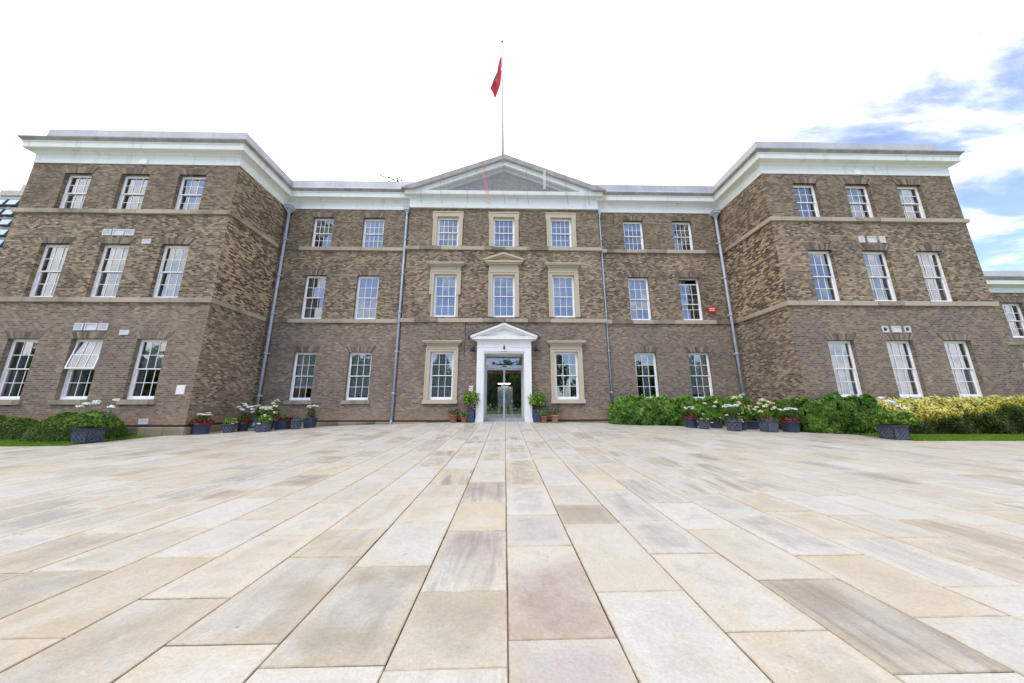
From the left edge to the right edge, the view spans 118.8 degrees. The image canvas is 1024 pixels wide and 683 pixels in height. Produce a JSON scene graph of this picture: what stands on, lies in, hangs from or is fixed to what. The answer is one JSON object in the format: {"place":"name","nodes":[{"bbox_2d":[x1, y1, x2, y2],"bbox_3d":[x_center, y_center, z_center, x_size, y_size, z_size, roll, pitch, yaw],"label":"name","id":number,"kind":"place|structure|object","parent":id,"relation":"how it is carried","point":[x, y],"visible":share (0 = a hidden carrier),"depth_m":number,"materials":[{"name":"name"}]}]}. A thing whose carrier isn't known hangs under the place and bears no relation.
{"place":"outdoors","nodes":[
{"label":"outdoors","id":0,"kind":"place"},
{"bbox_2d":[0,421,1023,682],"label":"paving","id":1,"kind":"structure","parent":0,"point":[856,559],"depth_m":2.43,"materials":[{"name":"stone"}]},
{"bbox_2d":[190,412,215,434],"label":"potted plant","id":2,"kind":"object","parent":1,"relation":"on","point":[200,427],"visible":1,"depth_m":11.78,"materials":[{"name":"red plant"}]},
{"bbox_2d":[223,418,238,432],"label":"potted plant","id":3,"kind":"object","parent":1,"relation":"on","point":[229,428],"visible":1,"depth_m":12.28,"materials":[{"name":"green plant"}]},
{"bbox_2d":[236,403,254,430],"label":"potted plant","id":4,"kind":"object","parent":1,"relation":"on","point":[243,423],"visible":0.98,"depth_m":12.86,"materials":[{"name":"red plant"}]},
{"bbox_2d":[255,414,272,431],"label":"potted plant","id":5,"kind":"object","parent":1,"relation":"on","point":[264,426],"visible":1,"depth_m":12.30,"materials":[{"name":"green plant"}]},
{"bbox_2d":[254,406,273,430],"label":"potted plant","id":6,"kind":"object","parent":1,"relation":"on","point":[264,409],"visible":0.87,"depth_m":12.81,"materials":[{"name":"green plant"}]},
{"bbox_2d":[251,399,280,428],"bbox_3d":[-10.957,3.239,13.518,1.065,1.340,0.973,5,-13,-22],"label":"potted plant","id":7,"kind":"object","parent":1,"relation":"on","point":[274,412],"visible":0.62,"depth_m":13.43,"materials":[{"name":"green plant"}]},
{"bbox_2d":[274,414,292,429],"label":"potted plant","id":8,"kind":"object","parent":1,"relation":"on","point":[282,423],"visible":0.97,"depth_m":13.27,"materials":[{"name":"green plant"}]},
{"bbox_2d":[291,412,302,428],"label":"potted plant","id":9,"kind":"object","parent":1,"relation":"on","point":[296,424],"visible":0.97,"depth_m":13.18,"materials":[{"name":"grey plant"}]},
{"bbox_2d":[303,405,318,427],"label":"potted plant","id":10,"kind":"object","parent":1,"relation":"on","point":[308,422],"visible":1,"depth_m":13.82,"materials":[{"name":"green plant"}]},
{"bbox_2d":[445,406,459,422],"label":"potted plant","id":11,"kind":"object","parent":1,"relation":"on","point":[453,418],"visible":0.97,"depth_m":14.28,"materials":[{"name":"green plant"}]},
{"bbox_2d":[459,411,467,422],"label":"potted plant","id":12,"kind":"object","parent":1,"relation":"on","point":[463,418],"visible":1,"depth_m":14.12,"materials":[{"name":"green plant"}]},
{"bbox_2d":[461,390,479,422],"bbox_3d":[-1.982,3.079,14.469,0.809,1.525,0.738,-11,-16,41],"label":"potted plant","id":13,"kind":"object","parent":1,"relation":"on","point":[469,398],"visible":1,"depth_m":14.33,"materials":[{"name":"green plant"}]},
{"bbox_2d":[528,391,546,421],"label":"potted plant","id":14,"kind":"object","parent":1,"relation":"on","point":[538,398],"visible":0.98,"depth_m":14.38,"materials":[{"name":"green plant"}]},
{"bbox_2d":[537,409,548,422],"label":"potted plant","id":15,"kind":"object","parent":1,"relation":"on","point":[544,418],"visible":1,"depth_m":14.11,"materials":[{"name":"green plant"}]},
{"bbox_2d":[546,406,562,422],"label":"potted plant","id":16,"kind":"object","parent":1,"relation":"on","point":[554,418],"visible":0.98,"depth_m":14.28,"materials":[{"name":"green plant"}]},
{"bbox_2d":[681,406,699,427],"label":"potted plant","id":17,"kind":"object","parent":1,"relation":"on","point":[690,421],"visible":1,"depth_m":13.27,"materials":[{"name":"red plant"}]},
{"bbox_2d":[696,413,712,428],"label":"potted plant","id":18,"kind":"object","parent":1,"relation":"on","point":[703,423],"visible":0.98,"depth_m":12.77,"materials":[{"name":"grey plant"}]},
{"bbox_2d":[703,401,724,427],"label":"potted plant","id":19,"kind":"object","parent":1,"relation":"on","point":[716,419],"visible":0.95,"depth_m":13.24,"materials":[{"name":"green plant"}]},
{"bbox_2d":[722,404,743,430],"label":"potted plant","id":20,"kind":"object","parent":1,"relation":"on","point":[732,423],"visible":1,"depth_m":12.22,"materials":[{"name":"green plant"}]},
{"bbox_2d":[738,417,747,429],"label":"potted plant","id":21,"kind":"object","parent":1,"relation":"on","point":[744,425],"visible":0.31,"depth_m":12.48,"materials":[{"name":"red plant"}]},
{"bbox_2d":[730,395,762,428],"bbox_3d":[10.335,3.087,13.331,1.172,1.471,0.923,0,-12,-1],"label":"potted plant","id":22,"kind":"object","parent":1,"relation":"on","point":[745,411],"visible":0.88,"depth_m":13.08,"materials":[{"name":"green plant"}]},
{"bbox_2d":[752,398,779,431],"bbox_3d":[10.149,2.922,12.062,0.813,1.322,0.775,9,-15,-38],"label":"potted plant","id":23,"kind":"object","parent":1,"relation":"on","point":[767,422],"visible":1,"depth_m":11.97,"materials":[{"name":"grey plant"}]},
{"bbox_2d":[777,407,802,432],"bbox_3d":[11.109,3.129,12.130,0.857,0.961,0.848,0,-12,-1],"label":"potted plant","id":24,"kind":"object","parent":1,"relation":"on","point":[790,423],"visible":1,"depth_m":11.97,"materials":[{"name":"green plant"}]},
{"bbox_2d":[864,396,918,439],"bbox_3d":[12.567,2.522,10.055,1.280,1.386,1.176,-1,-12,3],"label":"trough planter","id":25,"kind":"object","parent":1,"relation":"on","point":[887,418],"visible":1,"depth_m":9.85,"materials":[{"name":"green plant"}]},
{"bbox_2d":[0,435,1023,446],"bbox_3d":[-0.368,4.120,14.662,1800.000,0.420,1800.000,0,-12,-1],"label":"ground","id":26,"kind":"structure","parent":0,"point":[143,437],"depth_m":9.86,"materials":[{"name":"green plant"}]},
{"bbox_2d":[0,185,25,252],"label":"office tower","id":27,"kind":"structure","parent":26,"relation":"on","point":[9,199],"depth_m":102.14,"materials":[{"name":"concrete"}]},
{"bbox_2d":[0,199,8,206],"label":"window","id":28,"kind":"structure","parent":27,"relation":"in","point":[2,201],"depth_m":102.61,"materials":[{"name":"blue glass"}]},
{"bbox_2d":[0,229,8,236],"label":"window","id":29,"kind":"structure","parent":27,"relation":"in","point":[3,232],"depth_m":100.25,"materials":[{"name":"blue glass"}]},
{"bbox_2d":[0,219,12,226],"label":"window","id":30,"kind":"structure","parent":27,"relation":"in","point":[4,222],"depth_m":100.96,"materials":[{"name":"blue glass"}]},
{"bbox_2d":[1,209,14,216],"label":"window","id":31,"kind":"structure","parent":27,"relation":"in","point":[7,213],"depth_m":101.55,"materials":[{"name":"white glass"}]},
{"bbox_2d":[4,199,19,206],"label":"window","id":32,"kind":"structure","parent":27,"relation":"in","point":[12,202],"depth_m":102.35,"materials":[{"name":"white glass"}]},
{"bbox_2d":[0,415,38,440],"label":"box hedge","id":33,"kind":"object","parent":26,"relation":"on","point":[13,428],"visible":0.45,"depth_m":10.52,"materials":[{"name":"green plant"}]},
{"bbox_2d":[19,410,128,442],"bbox_3d":[-15.103,2.930,10.586,2.820,1.014,1.768,0,-12,-1],"label":"box hedge","id":34,"kind":"object","parent":26,"relation":"on","point":[50,428],"visible":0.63,"depth_m":9.91,"materials":[{"name":"green plant"}]},
{"bbox_2d":[0,435,148,446],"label":"grass","id":35,"kind":"structure","parent":26,"relation":"on","point":[11,442],"depth_m":9.40,"materials":[{"name":"green plant"}]},
{"bbox_2d":[380,172,402,181],"bbox_3d":[-13.038,-5.663,30.923,7.001,26.665,8.010,0,-12,-1],"label":"tree","id":36,"kind":"object","parent":26,"relation":"on","point":[389,178],"depth_m":33.52,"materials":[{"name":"grey plant"}]},
{"bbox_2d":[66,422,913,445],"bbox_3d":[-0.307,3.495,11.933,26.195,0.363,5.600,0,-12,-1],"label":"paving bed","id":37,"kind":"object","parent":26,"relation":"on","point":[470,435],"visible":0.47,"depth_m":10.19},
{"bbox_2d":[61,398,121,443],"bbox_3d":[-13.498,2.532,9.752,1.273,1.391,1.202,1,-12,-6],"label":"trough planter","id":38,"kind":"object","parent":37,"relation":"on","point":[86,434],"visible":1,"depth_m":9.55,"materials":[{"name":"green plant"}]},
{"bbox_2d":[0,129,1023,436],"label":"brick building","id":39,"kind":"structure","parent":26,"relation":"on","point":[218,275],"depth_m":14.65,"materials":[{"name":"brick"}]},
{"bbox_2d":[0,331,45,404],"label":"window","id":40,"kind":"structure","parent":39,"relation":"in","point":[30,337],"depth_m":12.12,"materials":[{"name":"paint"}]},
{"bbox_2d":[29,237,75,296],"bbox_3d":[-19.569,-3.138,12.872,1.592,2.740,0.272,0,-12,-1],"label":"window","id":41,"kind":"structure","parent":39,"relation":"in","point":[48,240],"depth_m":12.97,"materials":[{"name":"paint"}]},
{"bbox_2d":[59,167,97,207],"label":"window","id":42,"kind":"structure","parent":39,"relation":"in","point":[68,170],"depth_m":13.71,"materials":[{"name":"paint"}]},
{"bbox_2d":[47,332,109,404],"bbox_3d":[-17.058,1.049,12.095,1.632,2.890,0.473,0,-12,-1],"label":"window","id":43,"kind":"structure","parent":39,"relation":"in","point":[92,341],"depth_m":12.16,"materials":[{"name":"paint"}]},
{"bbox_2d":[90,237,135,296],"bbox_3d":[-17.071,-3.119,12.999,1.632,2.740,0.415,0,-12,-1],"label":"window","id":44,"kind":"structure","parent":39,"relation":"in","point":[114,256],"depth_m":13.05,"materials":[{"name":"paint"}]},
{"bbox_2d":[116,168,155,208],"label":"window","id":45,"kind":"structure","parent":39,"relation":"in","point":[125,171],"depth_m":13.76,"materials":[{"name":"paint"}]},
{"bbox_2d":[115,332,173,404],"bbox_3d":[-14.529,1.054,12.152,1.592,2.890,0.472,0,-12,-1],"label":"window","id":46,"kind":"structure","parent":39,"relation":"in","point":[153,355],"depth_m":12.24,"materials":[{"name":"paint"}]},
{"bbox_2d":[153,238,195,296],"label":"window","id":47,"kind":"structure","parent":39,"relation":"in","point":[176,241],"depth_m":13.09,"materials":[{"name":"paint"}]},
{"bbox_2d":[175,385,185,393],"bbox_3d":[-12.962,1.886,11.831,0.320,0.360,0.025,0,-12,-1],"label":"wall plate","id":48,"kind":"object","parent":39,"relation":"attached to","point":[180,389],"depth_m":11.82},
{"bbox_2d":[175,169,211,209],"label":"window","id":49,"kind":"structure","parent":39,"relation":"in","point":[194,172],"depth_m":13.81,"materials":[{"name":"paint"}]},
{"bbox_2d":[283,346,320,403],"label":"window","id":50,"kind":"structure","parent":39,"relation":"in","point":[304,359],"depth_m":15.39,"materials":[{"name":"paint"}]},
{"bbox_2d":[301,270,330,318],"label":"window","id":51,"kind":"structure","parent":39,"relation":"in","point":[310,297],"depth_m":16.24,"materials":[{"name":"paint"}]},
{"bbox_2d":[311,212,337,246],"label":"window","id":52,"kind":"structure","parent":39,"relation":"in","point":[317,214],"depth_m":16.97,"materials":[{"name":"paint"}]},
{"bbox_2d":[341,346,375,403],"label":"window","id":53,"kind":"structure","parent":39,"relation":"in","point":[358,380],"depth_m":15.44,"materials":[{"name":"paint"}]},
{"bbox_2d":[354,270,382,318],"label":"window","id":54,"kind":"structure","parent":39,"relation":"in","point":[371,272],"depth_m":16.30,"materials":[{"name":"paint"}]},
{"bbox_2d":[361,213,388,246],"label":"window","id":55,"kind":"structure","parent":39,"relation":"in","point":[377,215],"depth_m":17.03,"materials":[{"name":"paint"}]},
{"bbox_2d":[422,340,461,403],"bbox_3d":[-3.530,1.521,15.146,1.990,3.120,0.583,0,-12,-1],"label":"window","id":56,"kind":"structure","parent":39,"relation":"in","point":[437,351],"depth_m":15.25,"materials":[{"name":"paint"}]},
{"bbox_2d":[426,261,464,316],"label":"window","id":57,"kind":"structure","parent":39,"relation":"in","point":[439,269],"depth_m":16.11,"materials":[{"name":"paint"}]},
{"bbox_2d":[432,211,463,245],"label":"window","id":58,"kind":"structure","parent":39,"relation":"in","point":[458,216],"depth_m":16.86,"materials":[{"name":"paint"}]},
{"bbox_2d":[501,40,503,154],"bbox_3d":[-0.559,-15.264,19.337,0.309,10.221,0.309,-11,-16,43],"label":"flagpole","id":59,"kind":"object","parent":39,"relation":"on","point":[502,41],"visible":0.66,"depth_m":19.13,"materials":[{"name":"white metal"}]},
{"bbox_2d":[490,57,501,97],"bbox_3d":[-1.004,-17.421,19.816,0.773,3.660,0.363,0,-12,-1],"label":"flag","id":60,"kind":"object","parent":59,"relation":"hanging from","point":[495,85],"visible":1,"depth_m":19.71,"materials":[{"name":"fabric"}]},
{"bbox_2d":[484,252,522,316],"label":"window","id":61,"kind":"structure","parent":39,"relation":"in","point":[501,265],"depth_m":16.20,"materials":[{"name":"paint"}]},
{"bbox_2d":[488,212,518,246],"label":"window","id":62,"kind":"structure","parent":39,"relation":"in","point":[493,216],"depth_m":16.93,"materials":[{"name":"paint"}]},
{"bbox_2d":[484,356,523,421],"bbox_3d":[-0.411,2.464,15.836,1.960,3.360,0.780,0,-12,-1],"label":"entrance door","id":63,"kind":"structure","parent":39,"relation":"in","point":[487,367],"depth_m":15.67,"materials":[{"name":"metal"}]},
{"bbox_2d":[497,386,512,414],"bbox_3d":[-0.363,3.172,16.266,0.880,1.550,0.350,0,-12,-1],"label":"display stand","id":64,"kind":"object","parent":39,"relation":"in","point":[508,400],"visible":0.91,"depth_m":16.24,"materials":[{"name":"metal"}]},
{"bbox_2d":[545,212,576,246],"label":"window","id":65,"kind":"structure","parent":39,"relation":"in","point":[550,217],"depth_m":17.02,"materials":[{"name":"paint"}]},
{"bbox_2d":[544,262,581,316],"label":"window","id":66,"kind":"structure","parent":39,"relation":"in","point":[556,270],"depth_m":16.29,"materials":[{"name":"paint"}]},
{"bbox_2d":[546,340,585,402],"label":"window","id":67,"kind":"structure","parent":39,"relation":"in","point":[573,347],"depth_m":15.32,"materials":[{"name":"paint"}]},
{"bbox_2d":[620,216,644,248],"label":"window","id":68,"kind":"structure","parent":39,"relation":"in","point":[625,218],"depth_m":17.37,"materials":[{"name":"paint"}]},
{"bbox_2d":[624,272,650,319],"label":"window","id":69,"kind":"structure","parent":39,"relation":"in","point":[629,274],"depth_m":16.67,"materials":[{"name":"paint"}]},
{"bbox_2d":[631,347,658,397],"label":"window","id":70,"kind":"structure","parent":39,"relation":"in","point":[642,351],"depth_m":15.80,"materials":[{"name":"paint"}]},
{"bbox_2d":[667,216,693,249],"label":"window","id":71,"kind":"structure","parent":39,"relation":"in","point":[680,219],"depth_m":17.42,"materials":[{"name":"paint"}]},
{"bbox_2d":[675,273,702,319],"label":"window","id":72,"kind":"structure","parent":39,"relation":"in","point":[680,275],"depth_m":16.69,"materials":[{"name":"paint"}]},
{"bbox_2d":[684,347,712,398],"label":"window","id":73,"kind":"structure","parent":39,"relation":"in","point":[698,372],"depth_m":15.86,"materials":[{"name":"paint"}]},
{"bbox_2d":[707,307,715,312],"bbox_3d":[10.739,-1.712,16.278,0.400,0.310,0.116,0,-12,-1],"label":"alarm box","id":74,"kind":"object","parent":39,"relation":"attached to","point":[711,309],"visible":1,"depth_m":16.23,"materials":[{"name":"red plastic"}]},
{"bbox_2d":[788,178,819,216],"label":"window","id":75,"kind":"structure","parent":39,"relation":"in","point":[794,180],"depth_m":14.47,"materials":[{"name":"paint"}]},
{"bbox_2d":[802,244,839,300],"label":"window","id":76,"kind":"structure","parent":39,"relation":"in","point":[825,278],"depth_m":13.75,"materials":[{"name":"paint"}]},
{"bbox_2d":[821,333,861,396],"bbox_3d":[13.979,1.106,12.803,1.542,2.890,0.475,0,-12,-1],"label":"window","id":77,"kind":"structure","parent":39,"relation":"in","point":[844,379],"depth_m":12.90,"materials":[{"name":"paint"}]},
{"bbox_2d":[839,178,873,216],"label":"window","id":78,"kind":"structure","parent":39,"relation":"in","point":[846,181],"depth_m":14.53,"materials":[{"name":"paint"}]},
{"bbox_2d":[856,244,896,300],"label":"window","id":79,"kind":"structure","parent":39,"relation":"in","point":[873,256],"depth_m":13.82,"materials":[{"name":"paint"}]},
{"bbox_2d":[880,334,932,400],"bbox_3d":[16.549,1.102,12.822,1.602,2.890,0.393,0,-12,-1],"label":"window","id":80,"kind":"structure","parent":39,"relation":"in","point":[896,351],"depth_m":12.94,"materials":[{"name":"paint"}]},
{"bbox_2d":[891,179,925,217],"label":"window","id":81,"kind":"structure","parent":39,"relation":"in","point":[907,182],"depth_m":14.59,"materials":[{"name":"paint"}]},
{"bbox_2d":[911,245,951,300],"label":"window","id":82,"kind":"structure","parent":39,"relation":"in","point":[937,290],"depth_m":13.87,"materials":[{"name":"paint"}]},
{"bbox_2d":[937,334,986,400],"bbox_3d":[19.103,1.115,12.919,1.612,2.890,0.473,0,-12,-1],"label":"window","id":83,"kind":"structure","parent":39,"relation":"in","point":[962,379],"depth_m":13.01,"materials":[{"name":"paint"}]},
{"bbox_2d":[607,394,753,426],"bbox_3d":[8.153,3.335,14.524,7.122,1.693,1.476,0,-12,-1],"label":"creeper hedge","id":84,"kind":"object","parent":26,"relation":"on","point":[629,409],"visible":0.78,"depth_m":14.11,"materials":[{"name":"green plant"}]},
{"bbox_2d":[753,391,881,434],"bbox_3d":[12.487,2.950,12.534,4.082,1.751,2.210,-10,-15,40],"label":"creeper hedge","id":85,"kind":"object","parent":26,"relation":"on","point":[833,413],"visible":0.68,"depth_m":11.65,"materials":[{"name":"green plant"}]},
{"bbox_2d":[877,393,1023,434],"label":"golden hedge","id":86,"kind":"object","parent":26,"relation":"on","point":[995,414],"visible":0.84,"depth_m":11.35,"materials":[{"name":"yellow plant"}]},
{"bbox_2d":[983,271,1023,389],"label":"brick annexe","id":87,"kind":"structure","parent":26,"relation":"on","point":[1006,289],"depth_m":15.52,"materials":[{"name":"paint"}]},
{"bbox_2d":[996,297,1023,337],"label":"window","id":88,"kind":"structure","parent":87,"relation":"in","point":[1011,318],"depth_m":15.56,"materials":[{"name":"paint"}]},
{"bbox_2d":[1017,356,1023,364],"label":"window","id":89,"kind":"structure","parent":87,"relation":"in","point":[1021,358],"depth_m":14.91,"materials":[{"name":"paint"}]},
{"bbox_2d":[0,0,1023,270],"label":"sky","id":90,"kind":"structure","parent":0,"point":[603,92],"materials":[{"name":"white"}]},
{"bbox_2d":[853,433,1023,440],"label":"grass","id":91,"kind":"structure","parent":0,"point":[965,437],"depth_m":10.27,"materials":[{"name":"green plant"}]}
]}

